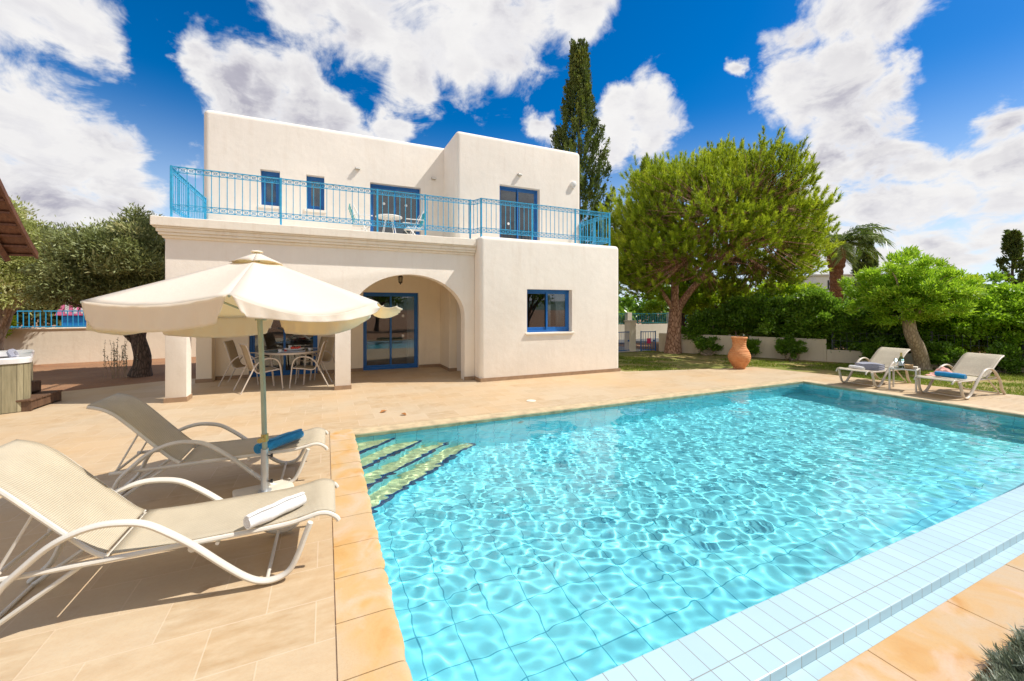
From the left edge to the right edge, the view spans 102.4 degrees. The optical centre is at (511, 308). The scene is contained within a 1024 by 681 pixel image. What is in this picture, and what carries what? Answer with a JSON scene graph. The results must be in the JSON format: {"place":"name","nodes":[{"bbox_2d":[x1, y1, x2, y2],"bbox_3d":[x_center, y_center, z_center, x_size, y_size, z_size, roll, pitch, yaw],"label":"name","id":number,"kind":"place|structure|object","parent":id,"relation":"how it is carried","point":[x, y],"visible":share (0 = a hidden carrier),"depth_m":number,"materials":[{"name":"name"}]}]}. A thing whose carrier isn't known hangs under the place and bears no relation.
{"place":"outdoors","nodes":[
{"label":"outdoors","id":0,"kind":"place"},
{"bbox_2d":[0,367,1023,680],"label":"patio deck","id":1,"kind":"structure","parent":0,"point":[176,615],"depth_m":3.01,"materials":[{"name":"tile"}]},
{"bbox_2d":[0,349,34,413],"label":"hot tub","id":2,"kind":"object","parent":1,"relation":"on","point":[16,372],"visible":0.85,"depth_m":6.69,"materials":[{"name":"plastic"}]},
{"bbox_2d":[0,179,37,261],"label":"gazebo","id":3,"kind":"object","parent":1,"relation":"on","point":[15,239],"visible":1,"depth_m":6.34,"materials":[{"name":"brown wood"}]},
{"bbox_2d":[16,380,62,411],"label":"wooden steps","id":4,"kind":"structure","parent":1,"relation":"on","point":[39,398],"depth_m":7.15,"materials":[{"name":"brown wood"}]},
{"bbox_2d":[0,439,340,625],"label":"sun lounger","id":5,"kind":"object","parent":1,"relation":"on","point":[64,497],"visible":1,"depth_m":2.43,"materials":[{"name":"fabric"}]},
{"bbox_2d":[243,492,306,528],"bbox_3d":[-1.512,1.293,2.644,0.099,0.097,0.370,0,0,28],"label":"rolled towel","id":6,"kind":"object","parent":5,"relation":"on","point":[265,514],"visible":1,"depth_m":2.60,"materials":[{"name":"white fabric"}]},
{"bbox_2d":[86,393,328,497],"bbox_3d":[-2.754,1.246,3.964,1.802,0.909,0.663,0,0,-24],"label":"sun lounger","id":7,"kind":"object","parent":1,"relation":"on","point":[152,427],"visible":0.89,"depth_m":3.77,"materials":[{"name":"fabric"}]},
{"bbox_2d":[254,429,303,453],"bbox_3d":[-2.250,1.284,3.990,0.110,0.109,0.500,0,0,18],"label":"rolled towel","id":8,"kind":"object","parent":7,"relation":"on","point":[282,439],"visible":0.93,"depth_m":3.96,"materials":[{"name":"blue fabric"}]},
{"bbox_2d":[80,250,402,496],"bbox_3d":[-2.148,0.594,3.696,2.182,2.212,2.214,0,0,-24],"label":"parasol","id":9,"kind":"object","parent":1,"relation":"on","point":[256,292],"visible":0.99,"depth_m":3.15,"materials":[{"name":"beige fabric"}]},
{"bbox_2d":[218,340,265,386],"bbox_3d":[-6.071,1.216,9.283,0.786,0.980,0.577,0,0,-16],"label":"dining chair","id":10,"kind":"object","parent":1,"relation":"on","point":[233,356],"visible":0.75,"depth_m":9.13,"materials":[{"name":"paint"}]},
{"bbox_2d":[233,343,283,393],"bbox_3d":[-5.283,1.216,8.574,0.577,0.980,0.786,0,0,44],"label":"dining chair","id":11,"kind":"object","parent":1,"relation":"on","point":[250,366],"visible":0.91,"depth_m":8.53,"materials":[{"name":"paint"}]},
{"bbox_2d":[264,348,320,385],"bbox_3d":[-4.985,1.330,9.357,1.260,0.744,1.260,0,0,-24],"label":"dining table","id":12,"kind":"object","parent":1,"relation":"on","point":[271,352],"visible":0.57,"depth_m":9.10,"materials":[{"name":"white glass"}]},
{"bbox_2d":[278,350,304,352],"bbox_3d":[-4.862,0.956,9.083,0.520,0.008,0.320,0,0,-24],"label":"serving tray","id":13,"kind":"object","parent":12,"relation":"on","point":[292,351],"visible":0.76,"depth_m":9.01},
{"bbox_2d":[285,346,303,350],"bbox_3d":[-4.849,0.903,9.177,0.410,0.096,0.267,0,0,-39],"label":"fruit platter","id":14,"kind":"object","parent":13,"relation":"on","point":[298,348],"visible":1,"depth_m":9.12,"materials":[{"name":"red food"}]},
{"bbox_2d":[289,340,331,387],"bbox_3d":[-4.428,1.216,9.092,0.786,0.980,0.577,0,0,-16],"label":"dining chair","id":15,"kind":"object","parent":1,"relation":"on","point":[318,362],"visible":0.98,"depth_m":9.03,"materials":[{"name":"paint"}]},
{"bbox_2d":[298,336,334,379],"bbox_3d":[-4.780,1.216,10.210,0.577,0.980,0.786,0,0,24],"label":"dining chair","id":16,"kind":"object","parent":1,"relation":"on","point":[328,352],"visible":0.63,"depth_m":10.32,"materials":[{"name":"paint"}]},
{"bbox_2d":[150,110,620,402],"bbox_3d":[-2.772,-1.485,11.509,10.020,6.470,5.545,0,0,-24],"label":"villa","id":17,"kind":"object","parent":1,"relation":"on","point":[499,268],"visible":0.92,"depth_m":10.34,"materials":[{"name":"beige paint"}]},
{"bbox_2d":[261,171,279,205],"bbox_3d":[-6.185,-2.980,10.624,0.420,0.880,0.640,0,0,-24],"label":"window","id":18,"kind":"structure","parent":17,"relation":"in","point":[271,189],"depth_m":10.39,"materials":[{"name":"blue glass"}]},
{"bbox_2d":[250,320,317,376],"bbox_3d":[-5.891,0.635,10.714,1.510,2.130,0.640,0,0,-24],"label":"sliding door","id":19,"kind":"structure","parent":17,"relation":"in","point":[275,337],"depth_m":10.86,"materials":[{"name":"blue paint"}]},
{"bbox_2d":[307,176,323,209],"bbox_3d":[-5.265,-2.980,11.041,0.420,0.880,0.640,0,0,-24],"label":"window","id":20,"kind":"structure","parent":17,"relation":"in","point":[312,179],"depth_m":10.81,"materials":[{"name":"blue paint"}]},
{"bbox_2d":[348,204,372,230],"bbox_3d":[-3.728,-2.048,10.113,0.525,0.888,0.540,0,0,-24],"label":"balcony chair","id":21,"kind":"object","parent":17,"relation":"on","point":[361,226],"visible":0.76,"depth_m":10.00,"materials":[{"name":"white plastic"}]},
{"bbox_2d":[375,214,401,232],"bbox_3d":[-3.095,-1.953,10.345,0.660,0.688,0.660,0,0,-24],"label":"balcony table","id":22,"kind":"object","parent":17,"relation":"on","point":[392,217],"visible":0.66,"depth_m":10.30,"materials":[{"name":"white plastic"}]},
{"bbox_2d":[363,292,417,369],"bbox_3d":[-3.514,0.635,11.791,1.490,2.130,0.640,0,0,-24],"label":"sliding door","id":23,"kind":"structure","parent":17,"relation":"in","point":[392,342],"depth_m":11.90,"materials":[{"name":"blue paint"}]},
{"bbox_2d":[370,184,419,234],"bbox_3d":[-3.421,-2.510,11.877,1.370,1.820,0.640,0,0,-24],"label":"balcony door","id":24,"kind":"structure","parent":17,"relation":"in","point":[396,204],"depth_m":12.08,"materials":[{"name":"blue paint"}]},
{"bbox_2d":[398,275,402,284],"bbox_3d":[-2.651,-0.789,9.777,0.132,0.462,0.114,0,0,-24],"label":"hanging lantern","id":25,"kind":"object","parent":17,"relation":"hanging from","point":[400,279],"visible":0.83,"depth_m":9.75,"materials":[{"name":"metal"}]},
{"bbox_2d":[403,211,426,234],"bbox_3d":[-2.521,-2.048,10.660,0.525,0.888,0.540,0,0,-24],"label":"balcony chair","id":26,"kind":"object","parent":17,"relation":"on","point":[421,223],"visible":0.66,"depth_m":10.64,"materials":[{"name":"white plastic"}]},
{"bbox_2d":[500,186,536,239],"bbox_3d":[0.037,-2.515,12.060,1.260,1.830,0.640,0,0,-24],"label":"balcony door","id":27,"kind":"structure","parent":17,"relation":"in","point":[506,193],"depth_m":12.33,"materials":[{"name":"blue paint"}]},
{"bbox_2d":[525,289,574,334],"bbox_3d":[0.792,0.092,10.538,1.380,1.105,0.835,0,0,-24],"label":"window","id":28,"kind":"structure","parent":17,"relation":"in","point":[547,310],"depth_m":10.60,"materials":[{"name":"blue glass"}]},
{"bbox_2d":[571,181,575,188],"bbox_3d":[1.852,-3.700,12.317,0.180,0.220,0.090,0,0,-24],"label":"wall lamp","id":29,"kind":"object","parent":17,"relation":"attached to","point":[573,184],"visible":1,"depth_m":12.29,"materials":[{"name":"white plastic"}]},
{"bbox_2d":[728,336,750,368],"bbox_3d":[6.405,1.254,11.597,0.580,0.892,0.580,0,0,-24],"label":"terracotta jar","id":30,"kind":"object","parent":1,"relation":"on","point":[739,355],"visible":1,"depth_m":11.43,"materials":[{"name":"orange ceramic"}]},
{"bbox_2d":[836,347,911,387],"bbox_3d":[8.135,1.317,9.251,1.852,0.769,0.663,0,0,-24],"label":"sun lounger","id":31,"kind":"object","parent":1,"relation":"on","point":[886,356],"visible":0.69,"depth_m":9.36,"materials":[{"name":"paint"}]},
{"bbox_2d":[849,365,864,369],"bbox_3d":[7.595,1.306,9.063,0.080,0.077,0.340,0,0,-4],"label":"rolled towel","id":32,"kind":"object","parent":31,"relation":"on","point":[857,367],"visible":0.99,"depth_m":9.04,"materials":[{"name":"white fabric"}]},
{"bbox_2d":[855,362,884,370],"bbox_3d":[7.927,1.281,9.112,0.336,0.149,0.450,0,0,-28],"label":"folded towel","id":33,"kind":"object","parent":31,"relation":"on","point":[872,366],"visible":0.91,"depth_m":8.98,"materials":[{"name":"grey fabric"}]},
{"bbox_2d":[888,366,920,391],"bbox_3d":[8.188,1.474,8.584,0.432,0.453,0.434,0,0,-38],"label":"side table","id":34,"kind":"object","parent":1,"relation":"on","point":[893,368],"visible":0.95,"depth_m":8.60,"materials":[{"name":"paint"}]},
{"bbox_2d":[898,353,903,367],"bbox_3d":[8.181,1.091,8.646,0.092,0.312,0.092,0,0,-24],"label":"wine bottle","id":35,"kind":"object","parent":34,"relation":"on","point":[900,364],"visible":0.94,"depth_m":8.62,"materials":[{"name":"green glass"}]},
{"bbox_2d":[905,364,912,368],"bbox_3d":[8.225,1.205,8.524,0.128,0.083,0.109,0,0,43],"label":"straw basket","id":36,"kind":"object","parent":34,"relation":"on","point":[909,366],"visible":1,"depth_m":8.49,"materials":[{"name":"brown wicker"}]},
{"bbox_2d":[913,352,1005,398],"bbox_3d":[8.809,1.317,8.096,1.852,0.769,0.663,0,0,-20],"label":"sun lounger","id":37,"kind":"object","parent":1,"relation":"on","point":[979,366],"visible":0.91,"depth_m":8.14,"materials":[{"name":"paint"}]},
{"bbox_2d":[925,366,954,378],"bbox_3d":[8.603,1.260,8.201,0.414,0.193,0.471,0,0,-24],"label":"draped cloth","id":38,"kind":"object","parent":37,"relation":"on","point":[943,369],"visible":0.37,"depth_m":8.20,"materials":[{"name":"pink fabric"}]},
{"bbox_2d":[934,371,966,378],"bbox_3d":[8.417,1.286,7.898,0.114,0.107,0.440,0,0,-16],"label":"rolled towel","id":39,"kind":"object","parent":37,"relation":"on","point":[950,375],"visible":1,"depth_m":7.86,"materials":[{"name":"blue fabric"}]},
{"bbox_2d":[0,0,1023,305],"label":"sky","id":40,"kind":"structure","parent":0,"point":[913,109],"materials":[{"name":"blue"}]},
{"bbox_2d":[18,314,1014,680],"bbox_3d":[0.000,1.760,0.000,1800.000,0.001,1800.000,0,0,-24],"label":"ground","id":41,"kind":"structure","parent":0,"point":[76,376],"depth_m":10.90,"materials":[{"name":"soil"}]},
{"bbox_2d":[6,314,18,338],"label":"citrus bush","id":42,"kind":"object","parent":41,"relation":"on","point":[13,322],"visible":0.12,"depth_m":12.39,"materials":[{"name":"green plant"}]},
{"bbox_2d":[1,290,60,327],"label":"woodland","id":43,"kind":"object","parent":41,"relation":"on","point":[37,317],"visible":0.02,"depth_m":25.24,"materials":[{"name":"green plant"}]},
{"bbox_2d":[0,196,91,350],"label":"olive tree","id":44,"kind":"object","parent":41,"relation":"on","point":[10,303],"visible":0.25,"depth_m":10.80,"materials":[{"name":"green plant"}]},
{"bbox_2d":[11,310,85,327],"bbox_3d":[-16.710,0.900,18.778,10.055,1.600,0.040,0,0,-24],"label":"railing","id":45,"kind":"object","parent":41,"relation":"on","point":[40,311],"visible":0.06,"depth_m":17.44,"materials":[{"name":"blue metal"}]},
{"bbox_2d":[55,298,85,326],"bbox_3d":[-20.100,0.575,19.651,1.977,2.250,1.412,0,0,-24],"label":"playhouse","id":46,"kind":"object","parent":41,"relation":"on","point":[75,318],"visible":0.16,"depth_m":18.90,"materials":[{"name":"blue plastic"}]},
{"bbox_2d":[7,202,164,377],"bbox_3d":[-9.981,-0.424,10.386,3.468,4.410,3.717,0,0,-24],"label":"olive tree","id":47,"kind":"object","parent":41,"relation":"on","point":[114,255],"visible":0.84,"depth_m":9.61,"materials":[{"name":"green plant"}]},
{"bbox_2d":[3,327,195,364],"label":"garden wall","id":48,"kind":"structure","parent":41,"relation":"on","point":[64,345],"depth_m":13.24,"materials":[{"name":"paint"}]},
{"bbox_2d":[103,339,138,378],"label":"dry weeds","id":49,"kind":"object","parent":41,"relation":"on","point":[122,355],"visible":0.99,"depth_m":10.36,"materials":[{"name":"brown plant"}]},
{"bbox_2d":[329,429,412,680],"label":"pool coping","id":50,"kind":"object","parent":41,"relation":"on","point":[369,644],"visible":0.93,"depth_m":2.50,"materials":[{"name":"stone"}]},
{"bbox_2d":[549,38,614,244],"bbox_3d":[2.891,-4.922,17.669,3.270,13.500,3.141,0,0,-24],"label":"cypress tree","id":51,"kind":"object","parent":41,"relation":"on","point":[579,102],"visible":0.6,"depth_m":17.18,"materials":[{"name":"green plant"}]},
{"bbox_2d":[640,331,655,350],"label":"garden gate","id":52,"kind":"structure","parent":41,"relation":"on","point":[641,349],"depth_m":16.60,"materials":[{"name":"grey metal"}]},
{"bbox_2d":[618,312,687,339],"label":"street wall","id":53,"kind":"structure","parent":41,"relation":"on","point":[659,328],"depth_m":23.45,"materials":[{"name":"paint"}]},
{"bbox_2d":[639,278,724,326],"bbox_3d":[8.150,-0.068,19.640,4.327,3.671,3.943,0,0,-44],"label":"street tree","id":54,"kind":"object","parent":41,"relation":"on","point":[693,303],"visible":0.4,"depth_m":18.67,"materials":[{"name":"green plant"}]},
{"bbox_2d":[352,379,1023,437],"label":"pool edge trim","id":55,"kind":"structure","parent":41,"relation":"on","point":[412,426],"depth_m":7.14,"materials":[{"name":"stone"}]},
{"bbox_2d":[681,305,729,339],"bbox_3d":[7.491,0.830,16.198,1.998,1.894,1.802,0,0,-24],"label":"hedge shrub","id":56,"kind":"object","parent":41,"relation":"on","point":[700,322],"visible":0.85,"depth_m":15.91,"materials":[{"name":"green plant"}]},
{"bbox_2d":[584,125,845,353],"bbox_3d":[7.306,-2.328,15.865,8.962,8.350,9.296,0,0,-24],"label":"pine tree","id":57,"kind":"object","parent":41,"relation":"on","point":[742,200],"visible":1,"depth_m":13.38,"materials":[{"name":"green plant"}]},
{"bbox_2d":[699,278,754,310],"bbox_3d":[10.323,0.083,19.368,3.434,3.370,3.978,0,0,33],"label":"street tree","id":58,"kind":"object","parent":41,"relation":"on","point":[722,300],"visible":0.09,"depth_m":18.60,"materials":[{"name":"green plant"}]},
{"bbox_2d":[618,287,847,324],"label":"woodland","id":59,"kind":"object","parent":41,"relation":"on","point":[628,305],"visible":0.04,"depth_m":35.98,"materials":[{"name":"green plant"}]},
{"bbox_2d":[712,291,771,336],"bbox_3d":[8.791,0.574,15.693,2.121,2.410,2.017,0,0,4],"label":"hedge shrub","id":60,"kind":"object","parent":41,"relation":"on","point":[739,310],"visible":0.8,"depth_m":15.25,"materials":[{"name":"green plant"}]},
{"bbox_2d":[753,293,818,337],"bbox_3d":[9.785,0.622,14.866,2.229,2.320,2.124,0,0,15],"label":"hedge shrub","id":61,"kind":"object","parent":41,"relation":"on","point":[774,313],"visible":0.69,"depth_m":14.37,"materials":[{"name":"green plant"}]},
{"bbox_2d":[753,277,826,298],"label":"street tree","id":62,"kind":"object","parent":41,"relation":"on","point":[789,290],"visible":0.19,"depth_m":16.97,"materials":[{"name":"green plant"}]},
{"bbox_2d":[585,485,1022,680],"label":"pool basin","id":63,"kind":"object","parent":41,"relation":"in","point":[771,597],"visible":0.01,"depth_m":4.01,"materials":[{"name":"tile"}]},
{"bbox_2d":[355,383,1023,680],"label":"pool water","id":64,"kind":"structure","parent":63,"relation":"in","point":[582,545],"depth_m":3.59,"materials":[{"name":"blue liquid"}]},
{"bbox_2d":[586,485,1023,680],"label":"pool overflow edge","id":65,"kind":"object","parent":63,"relation":"attached to","point":[781,636],"visible":0.5,"depth_m":2.40,"materials":[{"name":"tile"}]},
{"bbox_2d":[781,539,1023,680],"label":"overflow gutter","id":66,"kind":"object","parent":65,"relation":"attached to","point":[829,662],"depth_m":2.38,"materials":[{"name":"tile"}]},
{"bbox_2d":[779,285,857,352],"bbox_3d":[10.643,0.492,14.133,2.431,2.574,2.329,0,0,-24],"label":"hedge shrub","id":67,"kind":"object","parent":41,"relation":"on","point":[818,301],"visible":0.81,"depth_m":13.66,"materials":[{"name":"green plant"}]},
{"bbox_2d":[801,274,858,295],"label":"distant house","id":68,"kind":"structure","parent":41,"relation":"on","point":[820,278],"depth_m":35.53,"materials":[{"name":"beige paint"}]},
{"bbox_2d":[659,333,1023,371],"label":"boundary wall","id":69,"kind":"structure","parent":41,"relation":"on","point":[818,350],"depth_m":14.05,"materials":[{"name":"paint"}]},
{"bbox_2d":[831,331,1023,357],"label":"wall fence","id":70,"kind":"object","parent":69,"relation":"on","point":[938,335],"depth_m":12.08,"materials":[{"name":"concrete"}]},
{"bbox_2d":[804,222,895,303],"bbox_3d":[15.852,-1.406,20.220,4.508,6.311,4.277,0,0,38],"label":"palm tree","id":71,"kind":"object","parent":41,"relation":"on","point":[846,251],"visible":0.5,"depth_m":19.49,"materials":[{"name":"green plant"}]},
{"bbox_2d":[818,300,893,351],"bbox_3d":[11.540,0.737,13.627,2.488,2.083,2.278,0,0,-24],"label":"hedge shrub","id":72,"kind":"object","parent":41,"relation":"on","point":[850,328],"visible":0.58,"depth_m":13.12,"materials":[{"name":"green plant"}]},
{"bbox_2d":[847,230,882,300],"bbox_3d":[22.019,-1.609,25.559,1.832,6.925,1.728,0,0,34],"label":"slim cypress","id":73,"kind":"object","parent":41,"relation":"on","point":[867,259],"visible":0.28,"depth_m":25.35,"materials":[{"name":"green plant"}]},
{"bbox_2d":[852,308,956,352],"bbox_3d":[12.278,0.505,12.965,2.706,2.539,2.263,0,0,-24],"label":"hedge shrub","id":74,"kind":"object","parent":41,"relation":"on","point":[897,339],"visible":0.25,"depth_m":12.44,"materials":[{"name":"green plant"}]},
{"bbox_2d":[817,553,1023,680],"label":"pool border","id":75,"kind":"object","parent":41,"relation":"on","point":[945,640],"visible":0.81,"depth_m":2.11,"materials":[{"name":"stone"}]},
{"bbox_2d":[916,298,1002,354],"bbox_3d":[13.092,0.592,12.371,2.517,2.406,2.201,0,0,-24],"label":"hedge shrub","id":76,"kind":"object","parent":41,"relation":"on","point":[960,327],"visible":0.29,"depth_m":11.88,"materials":[{"name":"green plant"}]},
{"bbox_2d":[933,272,988,287],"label":"street tree","id":77,"kind":"object","parent":41,"relation":"on","point":[970,275],"visible":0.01,"depth_m":17.20,"materials":[{"name":"green plant"}]},
{"bbox_2d":[962,270,1023,356],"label":"hedge shrub","id":78,"kind":"object","parent":41,"relation":"on","point":[1000,303],"visible":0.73,"depth_m":11.41,"materials":[{"name":"green plant"}]},
{"bbox_2d":[970,664,1023,680],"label":"lavender plant","id":79,"kind":"object","parent":41,"relation":"on","point":[996,677],"visible":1,"depth_m":1.81,"materials":[{"name":"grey plant"}]},
{"bbox_2d":[980,641,1023,680],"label":"lavender plant","id":80,"kind":"object","parent":41,"relation":"on","point":[1010,661],"visible":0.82,"depth_m":1.90,"materials":[{"name":"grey plant"}]},
{"bbox_2d":[992,228,1023,284],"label":"slim cypress","id":81,"kind":"object","parent":41,"relation":"on","point":[1012,247],"visible":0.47,"depth_m":22.35,"materials":[{"name":"green plant"}]},
{"bbox_2d":[1003,624,1023,656],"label":"lavender plant","id":82,"kind":"object","parent":41,"relation":"on","point":[1018,641],"visible":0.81,"depth_m":2.03,"materials":[{"name":"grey plant"}]},
{"bbox_2d":[618,346,650,351],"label":"path","id":83,"kind":"structure","parent":0,"point":[621,348],"depth_m":17.33,"materials":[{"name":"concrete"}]},
{"bbox_2d":[624,320,636,351],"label":"gate pillar","id":84,"kind":"structure","parent":83,"relation":"on","point":[630,326],"depth_m":16.59,"materials":[{"name":"paint"}]},
{"bbox_2d":[618,335,743,343],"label":"street","id":85,"kind":"structure","parent":0,"point":[637,341],"depth_m":22.07,"materials":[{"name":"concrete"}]},
{"bbox_2d":[618,351,1023,395],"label":"lawn","id":86,"kind":"structure","parent":0,"point":[693,361],"depth_m":12.77,"materials":[{"name":"green plant"}]},
{"bbox_2d":[690,335,723,355],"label":"bush","id":87,"kind":"object","parent":86,"relation":"on","point":[702,343],"visible":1,"depth_m":15.17,"materials":[{"name":"green plant"}]},
{"bbox_2d":[744,335,761,357],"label":"bush","id":88,"kind":"object","parent":86,"relation":"on","point":[752,347],"visible":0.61,"depth_m":14.25,"materials":[{"name":"green plant"}]},
{"bbox_2d":[774,332,808,360],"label":"bush","id":89,"kind":"object","parent":86,"relation":"on","point":[789,345],"visible":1,"depth_m":13.64,"materials":[{"name":"green plant"}]},
{"bbox_2d":[859,335,899,361],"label":"bush","id":90,"kind":"object","parent":86,"relation":"on","point":[869,350],"visible":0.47,"depth_m":12.38,"materials":[{"name":"green plant"}]},
{"bbox_2d":[837,244,988,370],"bbox_3d":[11.438,0.010,11.614,3.197,3.640,3.057,0,0,-2],"label":"leaning tree","id":91,"kind":"object","parent":86,"relation":"on","point":[913,292],"visible":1,"depth_m":11.19,"materials":[{"name":"green plant"}]},
{"bbox_2d":[924,340,966,368],"bbox_3d":[12.164,1.346,11.707,1.245,0.892,1.305,0,0,-24],"label":"bush","id":92,"kind":"object","parent":86,"relation":"on","point":[937,350],"visible":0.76,"depth_m":11.50,"materials":[{"name":"green plant"}]},
{"bbox_2d":[982,340,1023,374],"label":"bush","id":93,"kind":"object","parent":86,"relation":"on","point":[1010,362],"visible":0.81,"depth_m":10.81,"materials":[{"name":"green plant"}]},
{"bbox_2d":[844,267,887,302],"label":"tree","id":94,"kind":"object","parent":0,"point":[858,284],"visible":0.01,"depth_m":19.32,"materials":[{"name":"green plant"}]}
]}

